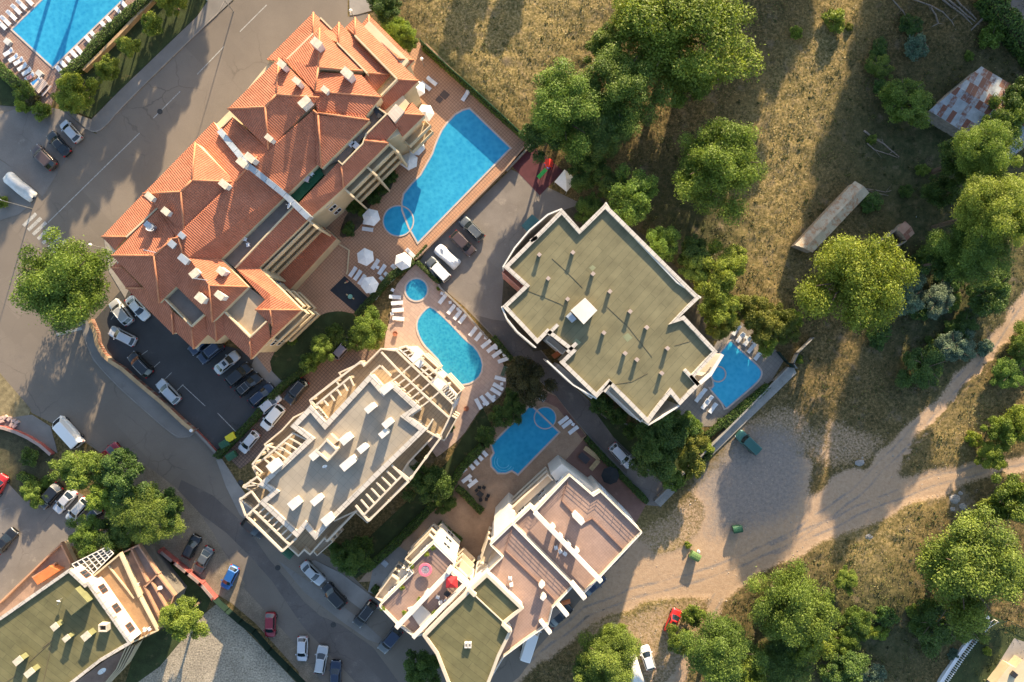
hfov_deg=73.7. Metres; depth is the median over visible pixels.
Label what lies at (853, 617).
shrub
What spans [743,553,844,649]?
tree
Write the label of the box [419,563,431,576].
parasol
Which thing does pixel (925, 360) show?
shrub
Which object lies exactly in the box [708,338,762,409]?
swimming pool
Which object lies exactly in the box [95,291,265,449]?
parking lot
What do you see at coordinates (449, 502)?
shrub
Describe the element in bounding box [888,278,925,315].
shrub
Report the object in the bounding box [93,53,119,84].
tree
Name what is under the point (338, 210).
window
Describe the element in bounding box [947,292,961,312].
shrub
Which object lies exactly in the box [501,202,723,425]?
apartment building
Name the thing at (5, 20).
sun lounger
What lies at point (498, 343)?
hedge
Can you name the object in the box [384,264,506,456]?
pool terrace
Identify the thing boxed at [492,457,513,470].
pool steps
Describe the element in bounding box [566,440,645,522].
patio
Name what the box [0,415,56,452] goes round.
sidewalk
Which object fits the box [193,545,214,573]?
parked car
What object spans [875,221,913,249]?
hut
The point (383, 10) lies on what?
tree
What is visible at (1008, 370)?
shrub
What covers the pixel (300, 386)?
parked car
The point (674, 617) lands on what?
parked car
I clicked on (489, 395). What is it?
sun lounger
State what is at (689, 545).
shrub
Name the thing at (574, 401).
driveway
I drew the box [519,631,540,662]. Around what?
parked van
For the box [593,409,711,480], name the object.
lawn
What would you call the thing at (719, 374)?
swimming pool
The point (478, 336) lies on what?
sun lounger
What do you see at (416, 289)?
swimming pool
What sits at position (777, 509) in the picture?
loose stones
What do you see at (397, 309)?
sun lounger
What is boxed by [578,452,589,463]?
dining table
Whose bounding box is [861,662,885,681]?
shrub
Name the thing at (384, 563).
ground hatch
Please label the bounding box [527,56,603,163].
tree
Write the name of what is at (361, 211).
shrub
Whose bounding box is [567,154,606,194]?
tree
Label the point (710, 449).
shrub
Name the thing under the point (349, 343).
shrub
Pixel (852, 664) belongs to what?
shrub
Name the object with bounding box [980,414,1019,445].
tree
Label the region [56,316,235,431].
parking lines
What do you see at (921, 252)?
shrub
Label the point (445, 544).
window
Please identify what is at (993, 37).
shrub
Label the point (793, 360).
fence
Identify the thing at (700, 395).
sun lounger
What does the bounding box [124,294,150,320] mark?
parked car
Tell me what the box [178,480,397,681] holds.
street
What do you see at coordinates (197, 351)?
parked car
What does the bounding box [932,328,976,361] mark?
shrub
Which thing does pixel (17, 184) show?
van
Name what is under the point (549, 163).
play slide
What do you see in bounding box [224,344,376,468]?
driveway
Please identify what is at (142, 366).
parked car
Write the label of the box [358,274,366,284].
sun lounger
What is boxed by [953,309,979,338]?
shrub
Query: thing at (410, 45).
tree
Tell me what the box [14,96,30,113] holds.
shrub
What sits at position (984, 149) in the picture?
tree
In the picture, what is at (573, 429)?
sun lounger
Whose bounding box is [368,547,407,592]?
path
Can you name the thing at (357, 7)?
sidewalk
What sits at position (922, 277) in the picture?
shrub
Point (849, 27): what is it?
shrub
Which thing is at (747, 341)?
sun lounger
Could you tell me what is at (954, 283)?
shrub
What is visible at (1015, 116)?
tree
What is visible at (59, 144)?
parked car
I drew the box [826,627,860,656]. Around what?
shrub
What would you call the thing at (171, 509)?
tree
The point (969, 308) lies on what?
shrub
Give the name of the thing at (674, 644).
tree
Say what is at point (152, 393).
retaining wall
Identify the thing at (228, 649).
gravel lot
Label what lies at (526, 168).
playground mat
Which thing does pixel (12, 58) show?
sun lounger
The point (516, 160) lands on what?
garden wall
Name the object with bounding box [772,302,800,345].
tree
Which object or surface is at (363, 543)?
shrub
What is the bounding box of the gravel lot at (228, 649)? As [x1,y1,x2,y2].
[139,605,294,681]
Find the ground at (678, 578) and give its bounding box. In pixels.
[0,0,1023,681]
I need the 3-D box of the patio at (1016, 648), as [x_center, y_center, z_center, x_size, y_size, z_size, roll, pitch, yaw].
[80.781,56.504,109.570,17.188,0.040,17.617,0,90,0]
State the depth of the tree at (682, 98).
102.47 m
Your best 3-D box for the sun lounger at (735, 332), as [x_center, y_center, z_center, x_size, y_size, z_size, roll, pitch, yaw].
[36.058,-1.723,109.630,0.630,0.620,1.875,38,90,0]
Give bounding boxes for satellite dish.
[98,668,105,674]
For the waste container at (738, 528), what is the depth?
108.56 m
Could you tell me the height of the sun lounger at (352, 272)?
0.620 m
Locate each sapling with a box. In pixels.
[789,24,802,39]
[833,565,858,595]
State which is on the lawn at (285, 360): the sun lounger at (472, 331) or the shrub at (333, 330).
the shrub at (333, 330)
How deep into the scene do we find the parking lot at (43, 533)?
109.98 m
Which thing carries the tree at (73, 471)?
on the ground at (678, 578)
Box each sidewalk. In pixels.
[0,160,31,219]
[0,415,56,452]
[65,0,232,132]
[80,320,192,437]
[104,240,128,297]
[216,458,250,517]
[299,560,380,608]
[349,0,371,15]
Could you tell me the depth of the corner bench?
109.50 m
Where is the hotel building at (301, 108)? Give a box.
[101,12,433,358]
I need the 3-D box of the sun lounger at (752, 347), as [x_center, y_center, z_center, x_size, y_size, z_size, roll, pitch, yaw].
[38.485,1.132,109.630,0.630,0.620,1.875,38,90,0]
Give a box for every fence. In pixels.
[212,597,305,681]
[419,38,527,139]
[776,351,794,367]
[790,337,813,367]
[944,619,998,681]
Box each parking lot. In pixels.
[0,107,84,196]
[0,483,109,600]
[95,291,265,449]
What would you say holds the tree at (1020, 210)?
on the ground at (678, 578)
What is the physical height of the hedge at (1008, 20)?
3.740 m
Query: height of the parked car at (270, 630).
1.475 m
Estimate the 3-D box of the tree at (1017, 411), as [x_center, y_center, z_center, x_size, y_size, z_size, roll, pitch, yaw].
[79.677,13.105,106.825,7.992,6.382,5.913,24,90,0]
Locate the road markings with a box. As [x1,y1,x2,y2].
[48,5,266,222]
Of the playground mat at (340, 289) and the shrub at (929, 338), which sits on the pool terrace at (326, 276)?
the playground mat at (340, 289)
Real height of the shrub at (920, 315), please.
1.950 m
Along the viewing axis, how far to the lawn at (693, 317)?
109.95 m
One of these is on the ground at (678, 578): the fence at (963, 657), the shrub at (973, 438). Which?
the shrub at (973, 438)
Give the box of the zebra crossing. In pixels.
[22,213,65,252]
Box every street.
[0,0,628,681]
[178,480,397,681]
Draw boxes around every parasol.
[357,248,373,265]
[361,276,378,292]
[362,209,379,225]
[395,252,411,269]
[401,152,417,169]
[409,144,424,154]
[416,82,424,96]
[419,105,433,120]
[419,563,431,576]
[446,576,457,587]
[601,466,618,484]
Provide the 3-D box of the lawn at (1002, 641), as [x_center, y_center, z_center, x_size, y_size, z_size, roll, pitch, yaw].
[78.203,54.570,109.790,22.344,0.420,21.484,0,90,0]
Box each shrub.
[0,196,8,208]
[10,79,36,103]
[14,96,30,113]
[19,479,47,508]
[20,446,39,467]
[25,94,40,106]
[31,100,54,121]
[40,475,53,487]
[57,102,79,115]
[287,338,296,345]
[325,322,344,341]
[328,542,344,551]
[341,329,364,351]
[342,220,354,236]
[345,199,362,213]
[353,534,374,556]
[358,206,366,217]
[365,190,382,205]
[376,176,392,194]
[388,170,398,182]
[432,487,456,514]
[473,425,495,447]
[487,402,515,427]
[502,391,526,425]
[505,387,518,401]
[589,394,613,416]
[605,407,627,427]
[622,421,640,439]
[684,541,692,548]
[699,438,714,454]
[795,355,803,363]
[816,644,871,681]
[820,7,844,33]
[824,593,835,604]
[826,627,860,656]
[838,605,876,634]
[845,22,853,31]
[857,631,871,641]
[860,191,883,213]
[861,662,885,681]
[863,53,895,79]
[865,134,876,144]
[865,324,891,351]
[868,36,887,55]
[869,625,880,639]
[870,664,886,679]
[873,78,889,102]
[873,625,890,640]
[875,602,900,627]
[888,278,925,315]
[895,342,945,389]
[898,13,923,35]
[898,184,913,198]
[903,254,921,275]
[904,32,929,61]
[905,603,917,618]
[906,597,956,660]
[908,303,927,320]
[910,266,929,283]
[912,98,936,114]
[914,162,930,176]
[914,241,932,266]
[919,281,955,319]
[925,335,934,345]
[932,276,961,291]
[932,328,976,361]
[937,277,965,291]
[943,319,957,332]
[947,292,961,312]
[947,647,958,660]
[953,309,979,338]
[953,612,990,644]
[963,307,978,321]
[964,50,974,61]
[964,430,982,448]
[974,19,1004,49]
[975,338,994,356]
[982,646,991,655]
[989,355,1023,388]
[1006,320,1023,359]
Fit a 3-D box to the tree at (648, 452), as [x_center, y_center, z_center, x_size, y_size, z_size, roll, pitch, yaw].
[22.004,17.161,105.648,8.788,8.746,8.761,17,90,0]
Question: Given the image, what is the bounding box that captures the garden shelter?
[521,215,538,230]
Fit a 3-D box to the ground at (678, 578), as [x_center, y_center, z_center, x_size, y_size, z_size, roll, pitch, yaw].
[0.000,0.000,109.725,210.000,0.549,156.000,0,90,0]
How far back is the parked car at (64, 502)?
108.95 m
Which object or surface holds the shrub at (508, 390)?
on the ground at (678, 578)
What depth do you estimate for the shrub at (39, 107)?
108.69 m
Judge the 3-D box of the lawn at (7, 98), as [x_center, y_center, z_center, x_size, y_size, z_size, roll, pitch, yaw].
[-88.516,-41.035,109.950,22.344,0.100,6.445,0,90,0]
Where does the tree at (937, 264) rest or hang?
on the ground at (678, 578)
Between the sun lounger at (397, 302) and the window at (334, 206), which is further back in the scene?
the sun lounger at (397, 302)
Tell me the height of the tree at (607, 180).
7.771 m
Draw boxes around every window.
[79,569,91,578]
[98,583,107,593]
[111,602,121,613]
[125,622,134,632]
[317,409,325,416]
[328,204,336,211]
[333,208,341,214]
[443,541,450,549]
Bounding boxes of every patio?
[545,393,585,437]
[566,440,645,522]
[987,638,1023,681]
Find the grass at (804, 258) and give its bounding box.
[388,0,1023,681]
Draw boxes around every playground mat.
[330,276,367,310]
[512,149,562,194]
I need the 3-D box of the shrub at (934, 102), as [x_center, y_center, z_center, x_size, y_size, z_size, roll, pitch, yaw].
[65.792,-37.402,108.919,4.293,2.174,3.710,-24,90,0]
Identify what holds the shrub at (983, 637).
on the ground at (678, 578)
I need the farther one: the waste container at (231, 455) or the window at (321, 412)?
the waste container at (231, 455)
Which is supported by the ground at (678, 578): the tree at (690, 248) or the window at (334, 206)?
the tree at (690, 248)
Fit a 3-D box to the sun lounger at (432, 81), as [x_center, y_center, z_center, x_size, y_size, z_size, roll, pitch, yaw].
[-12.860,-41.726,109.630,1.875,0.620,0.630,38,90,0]
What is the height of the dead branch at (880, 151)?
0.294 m
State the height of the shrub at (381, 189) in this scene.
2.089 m
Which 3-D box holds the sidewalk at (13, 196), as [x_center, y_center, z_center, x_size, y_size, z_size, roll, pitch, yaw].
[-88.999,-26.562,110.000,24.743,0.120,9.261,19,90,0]
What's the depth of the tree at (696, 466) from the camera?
106.33 m
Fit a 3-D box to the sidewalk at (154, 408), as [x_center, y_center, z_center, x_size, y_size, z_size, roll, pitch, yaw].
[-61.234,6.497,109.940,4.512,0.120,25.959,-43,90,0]
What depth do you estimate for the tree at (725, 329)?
104.47 m
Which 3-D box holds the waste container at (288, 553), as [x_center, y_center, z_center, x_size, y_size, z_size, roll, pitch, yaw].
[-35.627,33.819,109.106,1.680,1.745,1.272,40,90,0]
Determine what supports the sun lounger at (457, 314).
on the pool terrace at (406, 331)
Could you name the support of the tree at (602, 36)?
on the ground at (678, 578)
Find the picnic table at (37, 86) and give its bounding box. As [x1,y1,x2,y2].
[32,77,51,95]
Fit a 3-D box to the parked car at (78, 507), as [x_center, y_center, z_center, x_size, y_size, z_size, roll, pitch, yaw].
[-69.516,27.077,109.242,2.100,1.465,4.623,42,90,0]
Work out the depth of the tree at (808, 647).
103.09 m
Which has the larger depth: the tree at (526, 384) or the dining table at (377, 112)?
the tree at (526, 384)
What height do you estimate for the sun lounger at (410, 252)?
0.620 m
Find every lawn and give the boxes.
[0,77,15,105]
[63,0,206,117]
[270,311,364,379]
[354,408,491,577]
[501,198,719,351]
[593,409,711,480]
[945,614,1023,681]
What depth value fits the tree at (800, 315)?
107.51 m
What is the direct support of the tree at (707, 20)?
on the ground at (678, 578)
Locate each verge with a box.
[0,374,30,416]
[0,429,53,499]
[126,560,210,681]
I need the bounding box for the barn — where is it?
[925,66,1023,157]
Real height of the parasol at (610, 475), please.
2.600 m
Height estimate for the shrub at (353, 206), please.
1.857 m
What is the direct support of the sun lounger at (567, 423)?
on the pool terrace at (466, 522)
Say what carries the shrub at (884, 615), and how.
on the ground at (678, 578)
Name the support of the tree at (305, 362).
on the ground at (678, 578)
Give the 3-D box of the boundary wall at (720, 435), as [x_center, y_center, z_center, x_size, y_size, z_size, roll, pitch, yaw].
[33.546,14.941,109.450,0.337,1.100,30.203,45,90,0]
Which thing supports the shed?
on the ground at (678, 578)
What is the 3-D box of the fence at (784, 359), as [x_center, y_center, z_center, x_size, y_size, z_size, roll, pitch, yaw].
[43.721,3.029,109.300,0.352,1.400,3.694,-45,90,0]
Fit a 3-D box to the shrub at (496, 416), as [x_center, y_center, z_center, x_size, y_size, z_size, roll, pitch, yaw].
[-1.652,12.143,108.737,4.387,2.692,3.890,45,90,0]
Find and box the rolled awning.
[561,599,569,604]
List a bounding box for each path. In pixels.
[251,356,281,386]
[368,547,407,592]
[654,367,795,506]
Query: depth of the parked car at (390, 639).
108.50 m
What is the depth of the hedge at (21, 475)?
109.18 m
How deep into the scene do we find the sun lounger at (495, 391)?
109.60 m
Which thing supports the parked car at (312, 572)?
on the street at (48, 374)
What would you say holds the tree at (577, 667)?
on the ground at (678, 578)
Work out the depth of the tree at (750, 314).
105.37 m
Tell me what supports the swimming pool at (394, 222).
on the pool terrace at (326, 276)
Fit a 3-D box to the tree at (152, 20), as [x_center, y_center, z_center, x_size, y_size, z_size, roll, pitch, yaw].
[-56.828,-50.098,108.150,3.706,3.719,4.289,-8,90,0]
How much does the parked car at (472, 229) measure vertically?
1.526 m
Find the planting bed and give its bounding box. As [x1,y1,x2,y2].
[340,176,392,237]
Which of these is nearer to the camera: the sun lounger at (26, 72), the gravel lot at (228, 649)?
the sun lounger at (26, 72)
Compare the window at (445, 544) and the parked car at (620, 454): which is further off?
the parked car at (620, 454)
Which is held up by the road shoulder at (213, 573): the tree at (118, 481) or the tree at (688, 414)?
the tree at (118, 481)
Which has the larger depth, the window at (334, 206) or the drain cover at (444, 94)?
the drain cover at (444, 94)
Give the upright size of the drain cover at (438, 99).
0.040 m
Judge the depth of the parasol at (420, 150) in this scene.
107.98 m
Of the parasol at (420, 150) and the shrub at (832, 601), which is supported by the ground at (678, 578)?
the shrub at (832, 601)
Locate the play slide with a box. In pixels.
[537,158,553,178]
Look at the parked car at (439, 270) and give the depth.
108.22 m
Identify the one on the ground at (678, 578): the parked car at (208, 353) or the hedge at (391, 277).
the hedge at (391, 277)
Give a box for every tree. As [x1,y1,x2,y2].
[7,225,115,338]
[46,450,103,490]
[50,72,99,110]
[65,512,102,557]
[84,479,122,519]
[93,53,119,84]
[95,518,131,555]
[99,444,154,506]
[108,481,188,545]
[114,36,141,58]
[140,9,163,36]
[149,487,183,530]
[155,0,187,16]
[158,595,209,641]
[298,352,316,372]
[309,333,334,362]
[328,538,374,576]
[350,304,387,350]
[366,0,401,22]
[379,15,416,48]
[399,38,418,51]
[399,462,455,504]
[402,648,441,681]
[505,353,558,407]
[518,123,571,164]
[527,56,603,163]
[564,98,636,163]
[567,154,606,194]
[571,653,601,681]
[573,621,643,681]
[574,190,603,224]
[582,40,679,136]
[583,21,623,63]
[598,165,626,199]
[599,623,627,648]
[605,0,768,99]
[608,0,678,42]
[608,161,659,226]
[627,422,678,481]
[639,410,698,447]
[645,224,681,262]
[662,470,686,491]
[663,50,715,108]
[666,623,689,655]
[671,112,768,225]
[673,425,709,462]
[677,233,710,275]
[677,255,713,281]
[677,409,702,435]
[677,455,705,479]
[678,609,769,681]
[680,602,706,628]
[690,237,748,300]
[695,290,742,326]
[704,318,740,339]
[729,244,747,261]
[735,294,775,329]
[736,646,771,681]
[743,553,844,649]
[749,305,784,345]
[758,338,778,357]
[760,635,814,681]
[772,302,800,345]
[786,612,835,667]
[791,308,803,326]
[792,229,920,335]
[876,77,933,129]
[914,502,1023,635]
[919,171,963,208]
[921,220,1016,287]
[921,238,962,282]
[931,117,1023,186]
[931,137,978,184]
[931,171,1023,252]
[964,263,1012,316]
[973,439,1011,470]
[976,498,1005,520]
[980,92,1023,145]
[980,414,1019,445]
[988,472,1023,524]
[992,170,1023,239]
[999,404,1023,443]
[1001,74,1023,126]
[1010,555,1023,592]
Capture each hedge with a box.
[0,61,21,89]
[16,470,45,494]
[59,0,156,75]
[213,368,307,459]
[309,331,346,370]
[353,257,415,316]
[367,443,484,571]
[370,584,379,595]
[414,244,426,259]
[415,260,441,283]
[422,45,524,140]
[437,520,462,542]
[455,485,484,514]
[491,335,512,361]
[583,435,649,503]
[675,443,712,491]
[704,381,772,436]
[972,0,1023,67]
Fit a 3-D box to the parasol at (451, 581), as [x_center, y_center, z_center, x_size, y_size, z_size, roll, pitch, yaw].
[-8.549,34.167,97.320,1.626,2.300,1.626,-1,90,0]
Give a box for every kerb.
[85,1,224,131]
[86,342,194,437]
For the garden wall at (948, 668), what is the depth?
109.10 m
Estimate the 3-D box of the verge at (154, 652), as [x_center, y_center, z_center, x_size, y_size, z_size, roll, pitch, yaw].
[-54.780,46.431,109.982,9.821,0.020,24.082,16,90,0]
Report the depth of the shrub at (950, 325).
108.79 m
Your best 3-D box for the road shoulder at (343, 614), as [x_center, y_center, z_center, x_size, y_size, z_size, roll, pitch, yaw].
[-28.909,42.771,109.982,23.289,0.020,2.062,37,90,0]
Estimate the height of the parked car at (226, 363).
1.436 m
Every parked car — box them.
[0,473,9,495]
[0,527,18,554]
[30,144,58,170]
[39,482,64,508]
[46,130,71,157]
[53,490,78,513]
[60,119,82,143]
[65,496,87,521]
[83,509,103,526]
[100,442,121,457]
[108,326,137,346]
[109,298,134,326]
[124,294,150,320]
[127,351,154,377]
[156,378,181,404]
[181,533,201,559]
[188,344,208,354]
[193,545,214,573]
[197,343,225,363]
[213,351,240,375]
[221,564,239,589]
[224,362,252,387]
[234,372,262,397]
[238,429,260,453]
[240,517,262,538]
[247,382,274,407]
[258,395,281,414]
[260,403,285,430]
[263,611,276,636]
[284,377,309,404]
[295,635,308,660]
[299,560,325,585]
[314,644,328,674]
[321,581,347,609]
[329,659,341,681]
[331,342,347,360]
[353,599,377,627]
[378,626,402,653]
[425,256,450,282]
[449,229,475,256]
[459,216,485,242]
[549,604,572,628]
[584,575,605,596]
[608,442,631,468]
[640,644,655,670]
[664,607,681,634]
[734,430,761,455]
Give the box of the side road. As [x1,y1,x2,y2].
[1010,0,1023,18]
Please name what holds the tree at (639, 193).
on the ground at (678, 578)
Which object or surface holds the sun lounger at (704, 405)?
on the pool terrace at (770, 365)
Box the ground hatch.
[381,560,388,567]
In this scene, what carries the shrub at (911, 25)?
on the ground at (678, 578)
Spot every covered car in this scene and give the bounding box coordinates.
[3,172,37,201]
[434,244,460,269]
[631,653,643,681]
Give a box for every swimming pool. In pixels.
[10,0,123,68]
[382,205,413,236]
[401,107,511,244]
[404,277,428,301]
[416,306,483,385]
[490,405,560,475]
[534,406,555,428]
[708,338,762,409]
[710,366,725,381]
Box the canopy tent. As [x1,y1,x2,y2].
[554,170,572,192]
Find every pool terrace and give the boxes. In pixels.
[0,0,135,105]
[257,42,524,372]
[359,389,585,581]
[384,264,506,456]
[675,322,784,425]
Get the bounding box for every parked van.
[52,415,84,448]
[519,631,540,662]
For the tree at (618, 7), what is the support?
on the ground at (678, 578)
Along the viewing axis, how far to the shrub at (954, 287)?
108.36 m
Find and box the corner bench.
[583,446,600,470]
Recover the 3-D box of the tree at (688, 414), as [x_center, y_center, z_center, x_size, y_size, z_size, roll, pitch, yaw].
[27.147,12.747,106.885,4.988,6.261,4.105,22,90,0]
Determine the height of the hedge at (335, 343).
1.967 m
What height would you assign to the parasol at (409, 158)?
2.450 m
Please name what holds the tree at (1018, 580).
on the ground at (678, 578)
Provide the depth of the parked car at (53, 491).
108.56 m
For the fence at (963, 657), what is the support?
on the garden wall at (948, 668)
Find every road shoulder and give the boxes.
[115,461,244,602]
[221,586,320,681]
[279,561,382,642]
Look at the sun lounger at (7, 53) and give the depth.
109.60 m
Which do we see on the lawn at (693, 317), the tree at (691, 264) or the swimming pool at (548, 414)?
the tree at (691, 264)
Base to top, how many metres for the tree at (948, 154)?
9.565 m
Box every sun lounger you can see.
[0,15,11,26]
[0,21,7,30]
[3,47,13,56]
[5,9,17,20]
[8,53,19,62]
[10,3,22,14]
[13,56,23,65]
[15,0,26,10]
[17,62,28,71]
[21,66,32,75]
[59,60,66,66]
[70,50,77,57]
[75,46,81,54]
[120,0,126,7]
[348,266,357,277]
[353,269,361,280]
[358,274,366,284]
[362,227,372,231]
[371,259,379,269]
[378,264,386,274]
[389,295,400,298]
[391,301,402,304]
[392,308,403,311]
[392,316,403,320]
[405,248,415,258]
[421,81,431,90]
[426,76,437,85]
[438,293,446,304]
[446,304,455,314]
[453,309,461,320]
[458,313,466,323]
[461,90,469,100]
[461,474,471,483]
[467,479,477,487]
[468,326,477,336]
[474,332,482,340]
[474,398,482,409]
[480,395,488,405]
[481,339,491,348]
[485,392,495,401]
[486,344,496,352]
[490,387,500,395]
[491,349,501,358]
[492,382,503,390]
[494,375,505,381]
[498,357,508,363]
[558,415,568,424]
[562,419,572,428]
[568,425,578,434]
[694,391,703,402]
[700,399,709,409]
[708,402,717,413]
[731,325,741,335]
[735,332,745,342]
[743,335,750,346]
[746,343,756,353]
[753,352,760,360]
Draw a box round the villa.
[987,655,1023,681]
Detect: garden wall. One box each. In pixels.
[0,425,54,455]
[82,0,156,72]
[157,547,217,601]
[194,430,216,453]
[338,244,349,273]
[415,143,525,259]
[428,267,487,338]
[506,150,527,171]
[937,615,989,681]
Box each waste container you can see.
[218,439,229,448]
[225,432,236,441]
[225,450,237,460]
[282,548,294,559]
[689,550,701,561]
[732,524,742,533]
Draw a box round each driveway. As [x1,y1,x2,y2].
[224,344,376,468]
[420,170,663,505]
[475,315,629,473]
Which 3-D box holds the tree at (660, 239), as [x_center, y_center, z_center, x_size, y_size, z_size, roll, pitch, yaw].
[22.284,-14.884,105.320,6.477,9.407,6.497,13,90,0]
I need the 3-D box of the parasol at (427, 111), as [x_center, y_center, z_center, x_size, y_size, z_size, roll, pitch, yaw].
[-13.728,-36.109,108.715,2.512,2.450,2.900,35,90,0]
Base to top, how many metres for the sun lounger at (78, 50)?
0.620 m
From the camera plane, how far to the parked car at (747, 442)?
108.28 m
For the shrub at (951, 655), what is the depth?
109.34 m
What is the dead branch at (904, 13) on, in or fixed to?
on the ground at (678, 578)
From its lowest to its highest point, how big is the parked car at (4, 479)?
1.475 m
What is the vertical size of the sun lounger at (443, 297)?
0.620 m
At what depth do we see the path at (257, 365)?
109.96 m
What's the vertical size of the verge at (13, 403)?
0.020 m
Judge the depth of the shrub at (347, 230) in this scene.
109.01 m
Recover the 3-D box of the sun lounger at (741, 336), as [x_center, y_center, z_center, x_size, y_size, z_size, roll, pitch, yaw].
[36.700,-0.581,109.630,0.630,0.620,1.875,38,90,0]
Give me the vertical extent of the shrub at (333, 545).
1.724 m
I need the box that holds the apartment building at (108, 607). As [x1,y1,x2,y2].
[0,540,186,681]
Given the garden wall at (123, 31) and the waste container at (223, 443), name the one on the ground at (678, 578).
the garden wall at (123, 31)
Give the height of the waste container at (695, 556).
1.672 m
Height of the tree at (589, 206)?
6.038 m
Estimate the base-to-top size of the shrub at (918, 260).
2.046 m
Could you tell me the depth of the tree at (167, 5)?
107.12 m
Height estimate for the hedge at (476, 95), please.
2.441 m
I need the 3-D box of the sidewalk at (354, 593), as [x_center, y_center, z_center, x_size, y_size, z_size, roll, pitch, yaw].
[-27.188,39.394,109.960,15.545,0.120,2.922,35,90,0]
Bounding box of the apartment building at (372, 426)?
[239,345,464,556]
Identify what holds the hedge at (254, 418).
on the ground at (678, 578)
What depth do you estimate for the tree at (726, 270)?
102.05 m
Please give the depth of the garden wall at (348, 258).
109.70 m
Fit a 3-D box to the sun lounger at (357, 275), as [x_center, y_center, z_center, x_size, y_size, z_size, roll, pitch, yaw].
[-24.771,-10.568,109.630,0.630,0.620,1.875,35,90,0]
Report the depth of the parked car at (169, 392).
108.86 m
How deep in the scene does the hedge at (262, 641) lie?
109.08 m
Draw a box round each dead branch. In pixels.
[863,130,898,156]
[867,143,897,157]
[893,0,927,46]
[914,0,955,29]
[930,7,941,26]
[942,0,972,24]
[948,0,974,21]
[956,0,976,18]
[971,18,982,30]
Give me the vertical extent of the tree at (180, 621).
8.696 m
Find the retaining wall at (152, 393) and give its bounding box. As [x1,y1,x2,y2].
[88,319,196,431]
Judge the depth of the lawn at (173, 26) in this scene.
109.90 m
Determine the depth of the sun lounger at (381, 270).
109.60 m
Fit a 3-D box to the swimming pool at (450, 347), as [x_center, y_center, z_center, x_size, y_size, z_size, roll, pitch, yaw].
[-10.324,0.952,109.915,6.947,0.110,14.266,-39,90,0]
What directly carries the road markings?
on the street at (48, 374)
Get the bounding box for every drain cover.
[435,96,442,102]
[440,90,449,99]
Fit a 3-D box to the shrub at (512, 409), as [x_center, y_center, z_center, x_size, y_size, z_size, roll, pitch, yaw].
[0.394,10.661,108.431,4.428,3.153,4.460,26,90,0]
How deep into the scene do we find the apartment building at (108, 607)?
101.60 m
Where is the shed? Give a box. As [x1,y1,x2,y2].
[791,181,868,252]
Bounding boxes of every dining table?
[373,107,381,118]
[444,589,450,597]
[476,490,483,497]
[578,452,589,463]
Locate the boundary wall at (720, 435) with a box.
[653,367,788,501]
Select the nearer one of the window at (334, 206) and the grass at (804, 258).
the window at (334, 206)
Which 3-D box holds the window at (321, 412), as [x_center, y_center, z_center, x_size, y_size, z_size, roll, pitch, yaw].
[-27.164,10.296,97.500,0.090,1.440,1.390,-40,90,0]
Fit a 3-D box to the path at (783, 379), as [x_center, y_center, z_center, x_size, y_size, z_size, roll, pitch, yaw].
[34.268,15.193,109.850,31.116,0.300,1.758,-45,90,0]
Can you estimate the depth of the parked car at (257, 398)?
108.76 m
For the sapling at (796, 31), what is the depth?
108.70 m
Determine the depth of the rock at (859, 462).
109.75 m
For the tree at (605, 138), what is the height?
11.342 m
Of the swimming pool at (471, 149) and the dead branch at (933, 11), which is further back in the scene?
the swimming pool at (471, 149)
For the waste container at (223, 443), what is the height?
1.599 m
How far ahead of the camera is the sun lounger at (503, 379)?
109.60 m
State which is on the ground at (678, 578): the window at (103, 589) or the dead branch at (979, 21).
the dead branch at (979, 21)
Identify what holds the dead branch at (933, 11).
on the ground at (678, 578)
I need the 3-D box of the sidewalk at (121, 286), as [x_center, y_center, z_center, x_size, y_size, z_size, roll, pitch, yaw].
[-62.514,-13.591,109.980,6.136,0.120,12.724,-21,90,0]
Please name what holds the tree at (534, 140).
on the ground at (678, 578)
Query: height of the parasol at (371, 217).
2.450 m
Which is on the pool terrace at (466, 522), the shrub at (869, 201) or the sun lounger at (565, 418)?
the sun lounger at (565, 418)
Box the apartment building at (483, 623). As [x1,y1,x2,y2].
[375,455,641,681]
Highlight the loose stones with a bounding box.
[547,326,1022,681]
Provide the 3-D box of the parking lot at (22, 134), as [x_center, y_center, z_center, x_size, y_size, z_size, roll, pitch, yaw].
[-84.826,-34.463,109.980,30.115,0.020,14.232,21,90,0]
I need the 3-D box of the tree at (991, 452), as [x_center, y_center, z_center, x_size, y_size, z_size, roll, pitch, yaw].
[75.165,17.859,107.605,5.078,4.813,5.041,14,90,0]
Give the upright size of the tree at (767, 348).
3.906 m
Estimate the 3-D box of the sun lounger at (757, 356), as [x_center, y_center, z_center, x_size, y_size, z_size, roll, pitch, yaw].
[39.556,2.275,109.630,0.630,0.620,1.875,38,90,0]
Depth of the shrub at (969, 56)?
109.36 m
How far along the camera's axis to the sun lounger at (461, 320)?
109.60 m
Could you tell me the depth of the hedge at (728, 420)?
109.04 m
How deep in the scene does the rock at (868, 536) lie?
109.74 m
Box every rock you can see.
[855,460,863,465]
[865,534,872,539]
[949,494,960,503]
[959,503,966,509]

